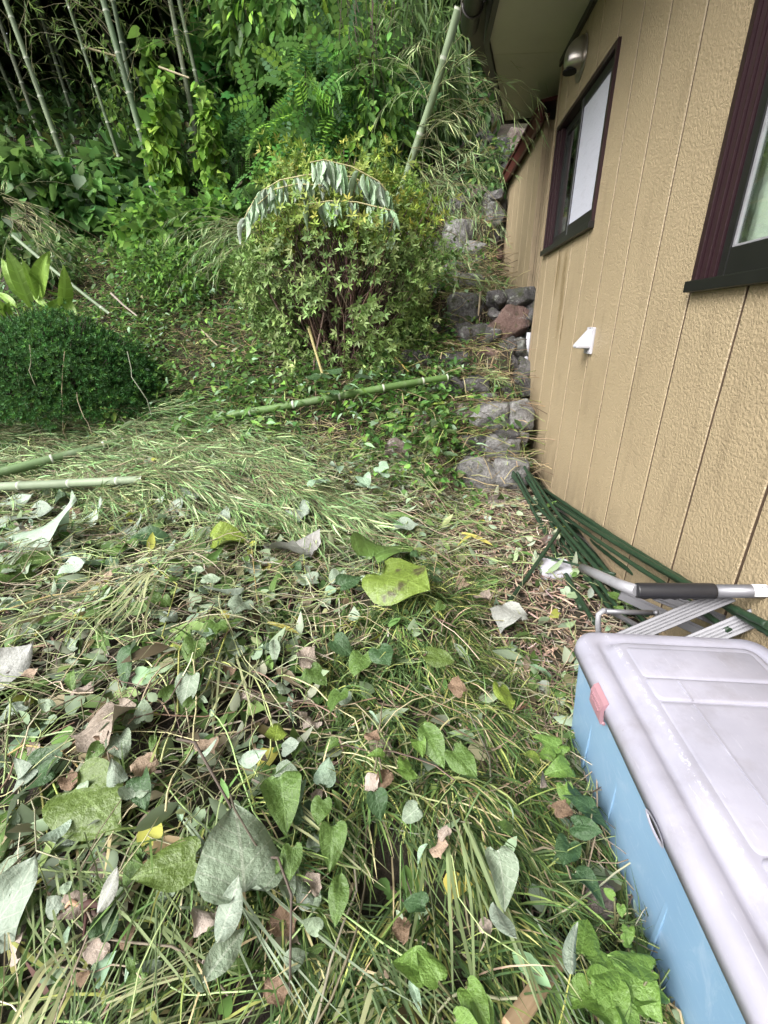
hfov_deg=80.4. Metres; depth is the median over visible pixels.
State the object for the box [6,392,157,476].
bamboo spray
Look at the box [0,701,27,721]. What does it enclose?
fallen leaf
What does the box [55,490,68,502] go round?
fallen leaf
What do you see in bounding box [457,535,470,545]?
fallen leaf
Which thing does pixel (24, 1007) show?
fallen leaf
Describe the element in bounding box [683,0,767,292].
window
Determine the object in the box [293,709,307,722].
fallen leaf
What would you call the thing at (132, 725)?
fallen leaf
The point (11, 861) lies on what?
fallen leaf
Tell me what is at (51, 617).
fallen leaf
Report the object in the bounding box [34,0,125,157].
bamboo
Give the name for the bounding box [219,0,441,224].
pinnate shrub
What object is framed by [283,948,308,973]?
fallen leaf
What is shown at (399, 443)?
rock
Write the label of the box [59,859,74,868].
fallen leaf
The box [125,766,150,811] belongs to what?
fallen leaf
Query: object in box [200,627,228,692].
vine stem
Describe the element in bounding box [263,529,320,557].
fallen leaf
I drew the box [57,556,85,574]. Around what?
fallen leaf
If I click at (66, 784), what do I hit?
fallen leaf
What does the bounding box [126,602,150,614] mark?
fallen leaf
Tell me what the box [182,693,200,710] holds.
fallen leaf
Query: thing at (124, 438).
bamboo spray
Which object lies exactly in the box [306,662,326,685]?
fallen leaf
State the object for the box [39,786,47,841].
vine stem
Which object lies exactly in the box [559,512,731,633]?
garden stake
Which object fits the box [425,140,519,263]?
limp bamboo spray
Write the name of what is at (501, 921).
fallen leaf
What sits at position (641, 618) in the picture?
garden stake
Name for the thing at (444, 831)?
fallen leaf
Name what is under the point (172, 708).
fallen leaf
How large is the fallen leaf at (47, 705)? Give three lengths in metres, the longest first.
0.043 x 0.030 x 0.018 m
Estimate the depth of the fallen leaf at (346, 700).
1.31 m
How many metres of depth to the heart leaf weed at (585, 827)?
1.01 m
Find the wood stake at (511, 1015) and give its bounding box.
[502,946,564,1023]
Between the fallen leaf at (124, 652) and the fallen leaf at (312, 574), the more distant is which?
the fallen leaf at (312, 574)
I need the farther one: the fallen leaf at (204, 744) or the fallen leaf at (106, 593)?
the fallen leaf at (106, 593)
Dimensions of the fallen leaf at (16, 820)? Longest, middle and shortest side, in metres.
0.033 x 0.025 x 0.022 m
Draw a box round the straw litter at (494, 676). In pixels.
[0,284,633,1023]
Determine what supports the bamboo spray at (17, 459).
on the ground at (382, 868)
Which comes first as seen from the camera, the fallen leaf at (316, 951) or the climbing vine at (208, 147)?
the fallen leaf at (316, 951)
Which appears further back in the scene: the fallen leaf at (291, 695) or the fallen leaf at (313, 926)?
the fallen leaf at (291, 695)
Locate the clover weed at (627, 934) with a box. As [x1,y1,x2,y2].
[603,888,635,952]
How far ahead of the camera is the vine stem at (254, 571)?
1.92 m
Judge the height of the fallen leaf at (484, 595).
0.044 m
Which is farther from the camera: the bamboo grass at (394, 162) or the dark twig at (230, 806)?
the bamboo grass at (394, 162)
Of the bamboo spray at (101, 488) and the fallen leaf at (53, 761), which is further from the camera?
the bamboo spray at (101, 488)
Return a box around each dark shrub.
[168,0,280,174]
[184,94,281,198]
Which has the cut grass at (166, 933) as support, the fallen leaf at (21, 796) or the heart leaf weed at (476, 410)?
the fallen leaf at (21, 796)
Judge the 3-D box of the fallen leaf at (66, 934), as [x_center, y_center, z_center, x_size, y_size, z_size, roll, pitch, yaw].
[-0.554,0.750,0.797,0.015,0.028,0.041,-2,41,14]
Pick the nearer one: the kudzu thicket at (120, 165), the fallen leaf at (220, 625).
the fallen leaf at (220, 625)
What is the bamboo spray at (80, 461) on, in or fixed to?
on the ground at (382, 868)
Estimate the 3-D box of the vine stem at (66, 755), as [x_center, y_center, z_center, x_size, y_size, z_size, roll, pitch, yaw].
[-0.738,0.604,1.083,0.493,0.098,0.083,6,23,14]
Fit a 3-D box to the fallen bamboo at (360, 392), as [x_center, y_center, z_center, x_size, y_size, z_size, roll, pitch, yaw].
[-0.421,-0.922,3.699,1.958,0.353,0.182,-3,22,-8]
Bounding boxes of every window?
[540,36,621,255]
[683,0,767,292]
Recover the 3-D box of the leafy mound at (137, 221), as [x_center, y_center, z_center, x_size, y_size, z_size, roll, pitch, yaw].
[-2.347,-3.241,5.379,2.120,1.156,1.340,2,22,4]
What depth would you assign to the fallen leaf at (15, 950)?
0.79 m
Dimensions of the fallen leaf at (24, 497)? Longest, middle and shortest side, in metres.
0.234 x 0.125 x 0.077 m
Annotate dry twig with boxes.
[16,362,45,442]
[29,345,35,385]
[61,351,66,438]
[76,392,93,437]
[127,351,151,414]
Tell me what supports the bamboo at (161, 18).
on the ground at (382, 868)
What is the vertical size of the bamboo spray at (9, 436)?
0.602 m
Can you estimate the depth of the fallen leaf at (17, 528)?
2.48 m
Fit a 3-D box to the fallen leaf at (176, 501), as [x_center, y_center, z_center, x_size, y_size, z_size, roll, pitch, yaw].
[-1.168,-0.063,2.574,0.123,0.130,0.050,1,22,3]
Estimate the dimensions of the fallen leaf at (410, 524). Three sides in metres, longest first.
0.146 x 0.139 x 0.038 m
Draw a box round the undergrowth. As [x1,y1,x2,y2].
[0,46,500,197]
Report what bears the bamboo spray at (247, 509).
on the ground at (382, 868)
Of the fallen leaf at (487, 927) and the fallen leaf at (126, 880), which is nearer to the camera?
the fallen leaf at (487, 927)
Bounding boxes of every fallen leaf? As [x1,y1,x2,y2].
[0,493,33,510]
[0,500,53,526]
[0,520,18,530]
[0,564,37,582]
[0,568,15,572]
[0,641,33,689]
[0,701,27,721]
[0,754,8,767]
[0,791,29,848]
[0,854,37,952]
[0,855,19,873]
[0,978,5,992]
[1,491,76,555]
[4,523,21,537]
[7,601,24,607]
[9,808,19,826]
[10,932,22,966]
[12,757,37,791]
[13,550,54,565]
[13,1003,27,1017]
[14,522,32,530]
[14,846,25,859]
[17,747,62,799]
[19,553,56,570]
[21,559,33,573]
[21,668,38,678]
[24,893,36,908]
[26,739,39,755]
[37,819,71,840]
[38,613,62,624]
[38,699,55,711]
[38,953,51,971]
[39,929,64,956]
[42,756,122,840]
[45,895,65,919]
[46,756,58,776]
[51,580,56,598]
[51,837,78,844]
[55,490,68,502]
[56,579,74,590]
[57,549,71,561]
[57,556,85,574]
[57,769,77,790]
[57,890,87,920]
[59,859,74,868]
[59,881,71,893]
[61,898,133,938]
[61,923,71,953]
[62,540,91,550]
[64,670,75,690]
[65,638,77,653]
[65,653,80,663]
[69,507,82,513]
[69,698,135,756]
[70,681,93,695]
[72,970,90,987]
[74,558,104,565]
[75,497,102,528]
[76,780,88,788]
[83,938,109,965]
[85,740,104,760]
[86,708,100,722]
[88,905,118,942]
[90,849,118,878]
[91,878,120,897]
[92,586,110,603]
[97,538,137,555]
[97,866,118,912]
[99,641,107,654]
[100,570,112,582]
[101,597,116,605]
[105,551,120,572]
[105,728,130,760]
[106,756,127,786]
[117,640,135,686]
[118,513,142,539]
[118,776,151,800]
[119,921,140,950]
[121,713,144,730]
[122,854,142,877]
[122,873,133,885]
[124,957,132,983]
[125,565,142,577]
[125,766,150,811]
[125,957,135,973]
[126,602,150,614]
[126,968,147,1005]
[130,526,171,547]
[130,752,158,776]
[130,836,200,892]
[131,843,142,861]
[133,698,152,723]
[135,959,162,987]
[144,592,165,607]
[148,735,156,751]
[157,514,166,518]
[157,891,174,902]
[158,684,173,701]
[159,594,171,607]
[159,610,177,622]
[163,635,175,644]
[168,492,185,512]
[169,557,185,564]
[169,703,194,715]
[175,672,199,708]
[176,806,183,821]
[178,485,201,500]
[179,934,195,950]
[181,636,205,663]
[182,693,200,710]
[187,965,206,992]
[188,568,199,581]
[190,628,213,636]
[190,907,215,937]
[192,566,203,571]
[194,736,218,753]
[194,803,282,904]
[196,693,207,702]
[198,586,210,593]
[198,738,216,757]
[200,573,220,582]
[201,928,244,982]
[202,619,226,640]
[203,554,216,563]
[203,585,243,594]
[209,709,215,719]
[210,521,248,547]
[214,874,242,942]
[217,506,229,518]
[222,662,236,675]
[225,641,246,661]
[227,957,265,975]
[228,595,253,614]
[230,669,246,679]
[238,749,267,767]
[240,690,261,702]
[242,557,261,573]
[252,749,267,761]
[254,569,266,576]
[259,771,301,839]
[260,643,269,650]
[262,976,287,1006]
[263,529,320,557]
[264,723,286,740]
[266,680,276,687]
[266,906,296,936]
[268,622,298,633]
[269,639,279,662]
[274,759,302,783]
[274,856,282,874]
[276,682,290,693]
[278,868,298,902]
[280,842,302,881]
[281,561,301,572]
[281,737,298,756]
[282,671,293,685]
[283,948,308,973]
[285,500,309,521]
[286,703,293,721]
[287,692,292,709]
[289,608,301,616]
[292,741,303,759]
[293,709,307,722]
[293,803,304,824]
[295,872,314,910]
[296,571,318,584]
[296,646,315,669]
[299,779,305,802]
[302,668,311,687]
[302,716,321,729]
[302,800,318,830]
[302,872,321,897]
[302,917,323,936]
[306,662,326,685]
[306,833,319,852]
[306,899,323,916]
[308,943,324,957]
[311,789,322,798]
[311,795,331,826]
[311,892,320,912]
[313,757,335,787]
[319,820,346,873]
[324,737,339,753]
[327,688,347,712]
[328,568,345,583]
[328,632,351,656]
[328,873,348,926]
[332,789,342,819]
[335,574,362,590]
[339,691,351,706]
[349,650,370,676]
[350,532,412,562]
[362,558,431,605]
[364,729,379,741]
[364,772,378,791]
[366,787,387,820]
[368,643,392,665]
[369,710,378,722]
[372,738,392,755]
[375,769,393,790]
[376,511,413,518]
[392,517,417,529]
[392,917,411,944]
[401,800,422,823]
[403,891,428,912]
[408,980,422,1015]
[417,844,427,868]
[418,721,444,769]
[423,646,454,667]
[429,838,448,858]
[435,600,445,609]
[437,825,451,841]
[444,742,477,778]
[448,675,466,697]
[454,575,469,589]
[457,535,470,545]
[461,532,492,545]
[473,589,490,599]
[477,917,491,934]
[485,846,518,911]
[489,902,516,938]
[490,601,527,633]
[493,681,514,711]
[496,820,511,833]
[500,645,517,650]
[506,799,513,833]
[524,750,540,763]
[540,771,546,787]
[551,799,573,818]
[562,922,577,974]
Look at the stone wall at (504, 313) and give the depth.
4.22 m
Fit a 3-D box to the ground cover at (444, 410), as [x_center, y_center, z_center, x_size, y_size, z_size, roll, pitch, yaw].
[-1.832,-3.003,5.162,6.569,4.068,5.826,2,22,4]
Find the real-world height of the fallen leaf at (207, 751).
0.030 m
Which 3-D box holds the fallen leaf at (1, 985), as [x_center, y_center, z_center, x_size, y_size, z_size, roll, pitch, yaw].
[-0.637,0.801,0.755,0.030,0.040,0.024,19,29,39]
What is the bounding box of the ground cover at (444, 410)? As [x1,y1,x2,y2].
[0,133,535,512]
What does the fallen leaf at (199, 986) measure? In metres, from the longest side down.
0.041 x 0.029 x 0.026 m
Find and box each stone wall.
[436,127,524,168]
[481,188,506,273]
[483,286,535,398]
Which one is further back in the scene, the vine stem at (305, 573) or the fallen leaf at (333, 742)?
the vine stem at (305, 573)
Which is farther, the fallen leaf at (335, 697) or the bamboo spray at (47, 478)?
the bamboo spray at (47, 478)
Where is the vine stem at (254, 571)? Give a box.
[249,531,257,603]
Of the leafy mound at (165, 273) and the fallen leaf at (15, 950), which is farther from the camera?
the leafy mound at (165, 273)
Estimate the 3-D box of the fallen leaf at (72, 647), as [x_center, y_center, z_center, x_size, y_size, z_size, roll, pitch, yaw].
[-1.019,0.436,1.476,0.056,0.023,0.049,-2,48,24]
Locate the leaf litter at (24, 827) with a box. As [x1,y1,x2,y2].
[0,431,684,1023]
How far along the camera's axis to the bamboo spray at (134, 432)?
3.67 m
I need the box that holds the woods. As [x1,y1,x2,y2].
[0,0,491,102]
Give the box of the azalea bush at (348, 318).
[218,128,461,393]
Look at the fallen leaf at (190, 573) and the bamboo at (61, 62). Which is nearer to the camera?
the fallen leaf at (190, 573)
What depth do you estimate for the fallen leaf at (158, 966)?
0.75 m
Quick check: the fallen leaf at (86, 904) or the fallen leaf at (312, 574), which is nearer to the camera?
the fallen leaf at (86, 904)
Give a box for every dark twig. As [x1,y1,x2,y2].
[176,738,292,994]
[229,793,256,845]
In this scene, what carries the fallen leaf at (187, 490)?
on the leaf litter at (24, 827)
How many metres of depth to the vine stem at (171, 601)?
1.62 m
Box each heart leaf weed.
[304,360,371,394]
[365,736,425,779]
[386,407,442,456]
[462,404,506,426]
[494,357,522,371]
[532,734,575,805]
[552,778,610,908]
[607,592,631,614]
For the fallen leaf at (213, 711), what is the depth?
1.20 m
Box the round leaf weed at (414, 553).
[410,550,442,587]
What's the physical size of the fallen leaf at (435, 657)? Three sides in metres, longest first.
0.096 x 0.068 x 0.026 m
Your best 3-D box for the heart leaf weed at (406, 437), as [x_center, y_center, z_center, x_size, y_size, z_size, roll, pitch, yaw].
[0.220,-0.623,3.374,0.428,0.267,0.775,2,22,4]
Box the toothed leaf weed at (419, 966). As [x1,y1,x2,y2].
[391,945,493,1023]
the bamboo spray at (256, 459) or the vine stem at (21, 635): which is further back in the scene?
the bamboo spray at (256, 459)
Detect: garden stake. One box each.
[506,529,560,602]
[511,474,600,567]
[511,506,541,529]
[512,471,583,610]
[516,455,587,560]
[516,472,594,624]
[523,466,630,626]
[525,476,602,571]
[528,471,649,616]
[530,487,612,608]
[533,496,627,616]
[537,553,615,574]
[541,493,678,582]
[542,487,767,636]
[547,495,767,629]
[556,539,613,608]
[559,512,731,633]
[569,523,632,574]
[576,533,606,566]
[610,586,645,621]
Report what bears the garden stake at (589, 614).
on the ground at (382, 868)
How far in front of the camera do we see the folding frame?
1.37 m
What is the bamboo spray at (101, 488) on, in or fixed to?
on the ground at (382, 868)
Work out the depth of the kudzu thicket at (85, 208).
5.54 m
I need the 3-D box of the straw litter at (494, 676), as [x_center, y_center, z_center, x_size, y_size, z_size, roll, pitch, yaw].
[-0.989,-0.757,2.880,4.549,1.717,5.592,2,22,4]
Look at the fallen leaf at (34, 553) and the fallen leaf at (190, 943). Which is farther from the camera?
the fallen leaf at (34, 553)
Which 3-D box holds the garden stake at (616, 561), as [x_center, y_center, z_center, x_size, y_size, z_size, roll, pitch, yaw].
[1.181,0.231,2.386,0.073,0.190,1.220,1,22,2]
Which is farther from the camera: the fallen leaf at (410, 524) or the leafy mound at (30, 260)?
the leafy mound at (30, 260)
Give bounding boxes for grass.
[0,205,543,492]
[0,501,586,1023]
[344,0,479,204]
[351,119,448,230]
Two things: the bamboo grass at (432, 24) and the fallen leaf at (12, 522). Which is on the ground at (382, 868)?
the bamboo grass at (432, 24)
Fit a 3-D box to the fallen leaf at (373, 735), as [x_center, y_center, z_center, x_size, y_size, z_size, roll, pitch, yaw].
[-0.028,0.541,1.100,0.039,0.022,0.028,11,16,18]
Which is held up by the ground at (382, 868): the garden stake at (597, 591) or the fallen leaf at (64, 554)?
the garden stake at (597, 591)
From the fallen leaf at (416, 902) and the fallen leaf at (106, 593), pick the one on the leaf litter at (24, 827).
the fallen leaf at (106, 593)
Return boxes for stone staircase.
[382,185,534,493]
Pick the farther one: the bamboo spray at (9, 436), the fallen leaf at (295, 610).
the bamboo spray at (9, 436)
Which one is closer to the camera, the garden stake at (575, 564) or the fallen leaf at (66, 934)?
the fallen leaf at (66, 934)
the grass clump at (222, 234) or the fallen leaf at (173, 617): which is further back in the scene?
the grass clump at (222, 234)
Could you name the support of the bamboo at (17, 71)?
on the ground at (382, 868)
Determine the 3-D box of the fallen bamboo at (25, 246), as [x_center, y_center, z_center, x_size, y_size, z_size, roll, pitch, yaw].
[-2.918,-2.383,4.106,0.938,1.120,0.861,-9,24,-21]
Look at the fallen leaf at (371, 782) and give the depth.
1.01 m
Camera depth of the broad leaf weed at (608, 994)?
0.78 m
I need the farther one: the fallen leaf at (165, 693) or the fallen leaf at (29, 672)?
the fallen leaf at (29, 672)
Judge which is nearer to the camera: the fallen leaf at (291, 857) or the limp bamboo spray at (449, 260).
the fallen leaf at (291, 857)
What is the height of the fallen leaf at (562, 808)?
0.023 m
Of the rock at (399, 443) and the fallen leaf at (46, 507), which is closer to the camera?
the fallen leaf at (46, 507)
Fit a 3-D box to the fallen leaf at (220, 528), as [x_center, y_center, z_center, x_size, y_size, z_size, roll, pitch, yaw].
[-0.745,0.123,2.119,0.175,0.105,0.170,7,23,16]
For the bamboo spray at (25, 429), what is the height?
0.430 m
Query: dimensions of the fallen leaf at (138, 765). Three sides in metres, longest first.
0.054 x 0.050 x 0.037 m
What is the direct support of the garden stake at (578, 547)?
on the ground at (382, 868)
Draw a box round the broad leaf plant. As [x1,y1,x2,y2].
[0,248,76,372]
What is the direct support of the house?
on the ground at (382, 868)
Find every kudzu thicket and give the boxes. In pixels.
[0,134,75,249]
[0,146,144,247]
[69,130,197,198]
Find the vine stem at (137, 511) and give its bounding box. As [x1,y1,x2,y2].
[108,500,167,525]
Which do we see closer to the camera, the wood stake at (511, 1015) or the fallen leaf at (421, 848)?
the wood stake at (511, 1015)
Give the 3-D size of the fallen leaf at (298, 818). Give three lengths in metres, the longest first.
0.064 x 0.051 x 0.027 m
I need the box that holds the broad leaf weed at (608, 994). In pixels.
[563,919,669,1023]
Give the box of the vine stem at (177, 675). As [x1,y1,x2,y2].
[176,645,181,713]
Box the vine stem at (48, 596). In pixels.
[0,547,156,611]
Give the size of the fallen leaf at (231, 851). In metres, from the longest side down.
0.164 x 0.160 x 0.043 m
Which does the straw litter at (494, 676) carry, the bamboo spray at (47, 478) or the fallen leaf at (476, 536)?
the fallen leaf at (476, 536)
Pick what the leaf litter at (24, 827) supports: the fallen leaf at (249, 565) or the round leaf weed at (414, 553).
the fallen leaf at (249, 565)
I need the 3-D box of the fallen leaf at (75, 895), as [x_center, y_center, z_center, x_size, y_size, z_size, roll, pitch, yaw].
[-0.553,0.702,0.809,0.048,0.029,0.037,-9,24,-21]
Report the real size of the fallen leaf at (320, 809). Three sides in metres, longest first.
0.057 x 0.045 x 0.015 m
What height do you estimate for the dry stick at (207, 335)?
0.161 m
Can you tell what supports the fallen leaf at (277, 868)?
on the dark twig at (230, 806)
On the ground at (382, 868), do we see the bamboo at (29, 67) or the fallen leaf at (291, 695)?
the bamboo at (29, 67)
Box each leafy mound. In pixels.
[0,227,93,302]
[88,230,246,310]
[92,175,264,282]
[181,172,273,250]
[462,132,517,212]
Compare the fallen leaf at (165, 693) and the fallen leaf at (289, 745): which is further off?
the fallen leaf at (165, 693)
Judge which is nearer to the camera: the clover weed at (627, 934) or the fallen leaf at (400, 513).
the clover weed at (627, 934)
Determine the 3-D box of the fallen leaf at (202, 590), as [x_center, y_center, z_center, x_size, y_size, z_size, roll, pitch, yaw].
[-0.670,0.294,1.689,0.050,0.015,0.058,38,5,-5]
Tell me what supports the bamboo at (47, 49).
on the ground at (382, 868)
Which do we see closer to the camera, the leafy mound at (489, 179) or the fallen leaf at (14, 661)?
the fallen leaf at (14, 661)
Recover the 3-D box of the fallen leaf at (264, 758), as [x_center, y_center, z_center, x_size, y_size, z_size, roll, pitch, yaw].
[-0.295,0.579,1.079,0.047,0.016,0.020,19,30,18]
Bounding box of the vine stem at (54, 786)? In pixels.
[51,779,57,793]
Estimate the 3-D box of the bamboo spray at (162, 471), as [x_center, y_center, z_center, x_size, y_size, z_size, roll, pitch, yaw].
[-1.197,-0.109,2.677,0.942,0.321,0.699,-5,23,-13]
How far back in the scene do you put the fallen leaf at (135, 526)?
2.40 m
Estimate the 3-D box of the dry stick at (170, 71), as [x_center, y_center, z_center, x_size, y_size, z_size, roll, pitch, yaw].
[-2.539,-5.317,5.495,0.391,0.156,0.027,4,23,10]
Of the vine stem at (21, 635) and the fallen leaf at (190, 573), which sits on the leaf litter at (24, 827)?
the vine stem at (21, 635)
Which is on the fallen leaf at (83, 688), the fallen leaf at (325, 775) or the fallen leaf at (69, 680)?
the fallen leaf at (69, 680)
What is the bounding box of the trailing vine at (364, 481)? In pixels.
[307,461,389,489]
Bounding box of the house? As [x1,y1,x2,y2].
[460,0,767,648]
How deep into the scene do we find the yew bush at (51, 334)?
3.52 m
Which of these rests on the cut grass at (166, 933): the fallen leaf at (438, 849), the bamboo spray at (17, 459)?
the fallen leaf at (438, 849)
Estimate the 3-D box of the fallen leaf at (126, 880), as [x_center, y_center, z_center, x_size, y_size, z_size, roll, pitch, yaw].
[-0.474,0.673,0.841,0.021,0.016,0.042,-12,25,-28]
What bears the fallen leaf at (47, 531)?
on the ground at (382, 868)
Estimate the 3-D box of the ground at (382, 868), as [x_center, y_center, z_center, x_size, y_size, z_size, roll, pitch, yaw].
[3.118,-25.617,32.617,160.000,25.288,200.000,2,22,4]
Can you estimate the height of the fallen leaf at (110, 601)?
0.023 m
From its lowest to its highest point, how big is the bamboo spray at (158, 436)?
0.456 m
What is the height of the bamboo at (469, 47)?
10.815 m
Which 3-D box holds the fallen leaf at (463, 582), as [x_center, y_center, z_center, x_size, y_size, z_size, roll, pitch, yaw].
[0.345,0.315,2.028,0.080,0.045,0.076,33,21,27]
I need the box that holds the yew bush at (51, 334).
[0,299,183,428]
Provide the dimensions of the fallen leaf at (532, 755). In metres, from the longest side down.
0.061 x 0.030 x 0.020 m
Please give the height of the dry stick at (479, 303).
0.218 m
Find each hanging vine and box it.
[197,0,411,110]
[328,0,416,220]
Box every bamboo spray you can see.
[0,382,107,455]
[0,402,81,479]
[0,404,74,446]
[0,428,142,481]
[0,459,166,533]
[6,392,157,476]
[19,410,171,477]
[31,391,154,438]
[31,439,185,507]
[35,389,206,476]
[51,440,243,531]
[66,406,189,456]
[91,398,201,456]
[96,424,257,482]
[103,370,256,444]
[104,459,250,520]
[107,396,227,445]
[113,436,301,510]
[117,401,269,459]
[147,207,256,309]
[152,460,362,551]
[152,469,401,567]
[171,397,326,461]
[180,429,336,491]
[181,468,421,592]
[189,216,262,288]
[207,407,367,478]
[219,450,416,530]
[243,462,443,563]
[416,120,545,249]
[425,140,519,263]
[428,207,491,294]
[450,264,512,302]
[475,367,524,398]
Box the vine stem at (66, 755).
[7,744,172,785]
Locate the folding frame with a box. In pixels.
[578,564,767,638]
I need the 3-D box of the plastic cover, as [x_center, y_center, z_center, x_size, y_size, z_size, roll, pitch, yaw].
[0.886,0.296,2.356,0.160,0.052,0.151,2,22,4]
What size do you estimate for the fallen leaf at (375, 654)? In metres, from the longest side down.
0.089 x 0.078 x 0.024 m
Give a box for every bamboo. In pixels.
[0,0,85,141]
[0,0,154,156]
[0,40,44,125]
[0,178,123,314]
[0,437,123,477]
[0,475,146,490]
[1,0,96,123]
[25,0,89,118]
[25,0,192,201]
[31,0,58,84]
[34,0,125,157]
[37,0,224,192]
[89,0,113,57]
[91,0,228,184]
[93,0,123,85]
[107,3,153,76]
[110,0,152,105]
[146,0,257,163]
[152,0,215,94]
[154,0,180,76]
[210,374,448,420]
[340,6,548,238]
[467,40,470,115]
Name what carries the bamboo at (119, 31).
on the ground at (382, 868)
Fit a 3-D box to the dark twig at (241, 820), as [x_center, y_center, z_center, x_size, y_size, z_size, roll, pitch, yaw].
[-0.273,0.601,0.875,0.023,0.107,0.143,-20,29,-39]
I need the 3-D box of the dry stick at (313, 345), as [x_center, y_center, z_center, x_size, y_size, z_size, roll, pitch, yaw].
[-0.570,-1.345,3.781,0.178,0.378,0.027,19,29,39]
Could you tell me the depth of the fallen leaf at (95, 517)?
2.56 m
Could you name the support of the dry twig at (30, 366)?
on the yew bush at (51, 334)
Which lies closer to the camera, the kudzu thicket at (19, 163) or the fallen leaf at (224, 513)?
the fallen leaf at (224, 513)
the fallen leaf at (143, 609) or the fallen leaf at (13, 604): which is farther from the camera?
the fallen leaf at (13, 604)
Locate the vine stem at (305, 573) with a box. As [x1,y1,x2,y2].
[287,554,305,605]
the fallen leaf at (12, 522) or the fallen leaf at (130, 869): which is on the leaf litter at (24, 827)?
the fallen leaf at (12, 522)
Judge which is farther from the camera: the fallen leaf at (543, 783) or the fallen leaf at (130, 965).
the fallen leaf at (543, 783)
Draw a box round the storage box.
[571,632,767,1023]
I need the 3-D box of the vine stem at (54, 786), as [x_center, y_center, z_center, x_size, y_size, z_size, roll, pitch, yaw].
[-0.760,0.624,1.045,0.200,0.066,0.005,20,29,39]
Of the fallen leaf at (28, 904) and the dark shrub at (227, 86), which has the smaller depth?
the fallen leaf at (28, 904)
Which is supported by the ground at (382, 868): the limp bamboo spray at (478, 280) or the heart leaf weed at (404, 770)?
the heart leaf weed at (404, 770)
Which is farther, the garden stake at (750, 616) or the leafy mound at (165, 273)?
the leafy mound at (165, 273)
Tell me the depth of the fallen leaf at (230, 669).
1.32 m
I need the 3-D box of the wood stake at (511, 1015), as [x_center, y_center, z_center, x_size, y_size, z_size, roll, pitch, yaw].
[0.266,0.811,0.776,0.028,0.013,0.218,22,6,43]
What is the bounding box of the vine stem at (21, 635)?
[6,605,49,646]
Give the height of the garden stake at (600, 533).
0.400 m
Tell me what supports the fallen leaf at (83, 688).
on the leaf litter at (24, 827)
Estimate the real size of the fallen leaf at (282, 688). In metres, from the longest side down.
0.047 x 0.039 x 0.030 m
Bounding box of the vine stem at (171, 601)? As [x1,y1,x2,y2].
[146,560,182,668]
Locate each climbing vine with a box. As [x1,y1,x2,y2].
[95,34,143,172]
[127,25,192,210]
[187,82,229,210]
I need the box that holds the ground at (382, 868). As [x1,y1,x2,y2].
[0,72,658,1023]
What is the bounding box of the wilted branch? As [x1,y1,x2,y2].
[237,159,400,249]
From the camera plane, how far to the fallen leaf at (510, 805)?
0.99 m
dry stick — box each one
[84,46,115,56]
[110,292,137,316]
[158,66,189,78]
[201,329,217,345]
[307,326,322,372]
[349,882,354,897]
[453,276,507,284]
[478,292,481,315]
[508,703,527,717]
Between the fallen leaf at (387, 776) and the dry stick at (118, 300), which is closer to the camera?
the fallen leaf at (387, 776)
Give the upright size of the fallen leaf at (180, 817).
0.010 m
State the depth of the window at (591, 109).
2.94 m
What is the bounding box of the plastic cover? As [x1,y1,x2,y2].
[537,558,572,580]
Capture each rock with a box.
[384,437,414,459]
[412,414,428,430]
[482,495,512,507]
[539,534,556,545]
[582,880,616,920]
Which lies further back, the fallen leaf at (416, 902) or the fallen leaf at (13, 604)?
the fallen leaf at (13, 604)
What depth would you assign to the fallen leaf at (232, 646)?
1.40 m
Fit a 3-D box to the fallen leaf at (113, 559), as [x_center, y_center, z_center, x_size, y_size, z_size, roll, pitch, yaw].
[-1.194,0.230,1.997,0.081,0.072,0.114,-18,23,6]
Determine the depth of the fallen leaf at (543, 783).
1.10 m
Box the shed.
[499,95,557,289]

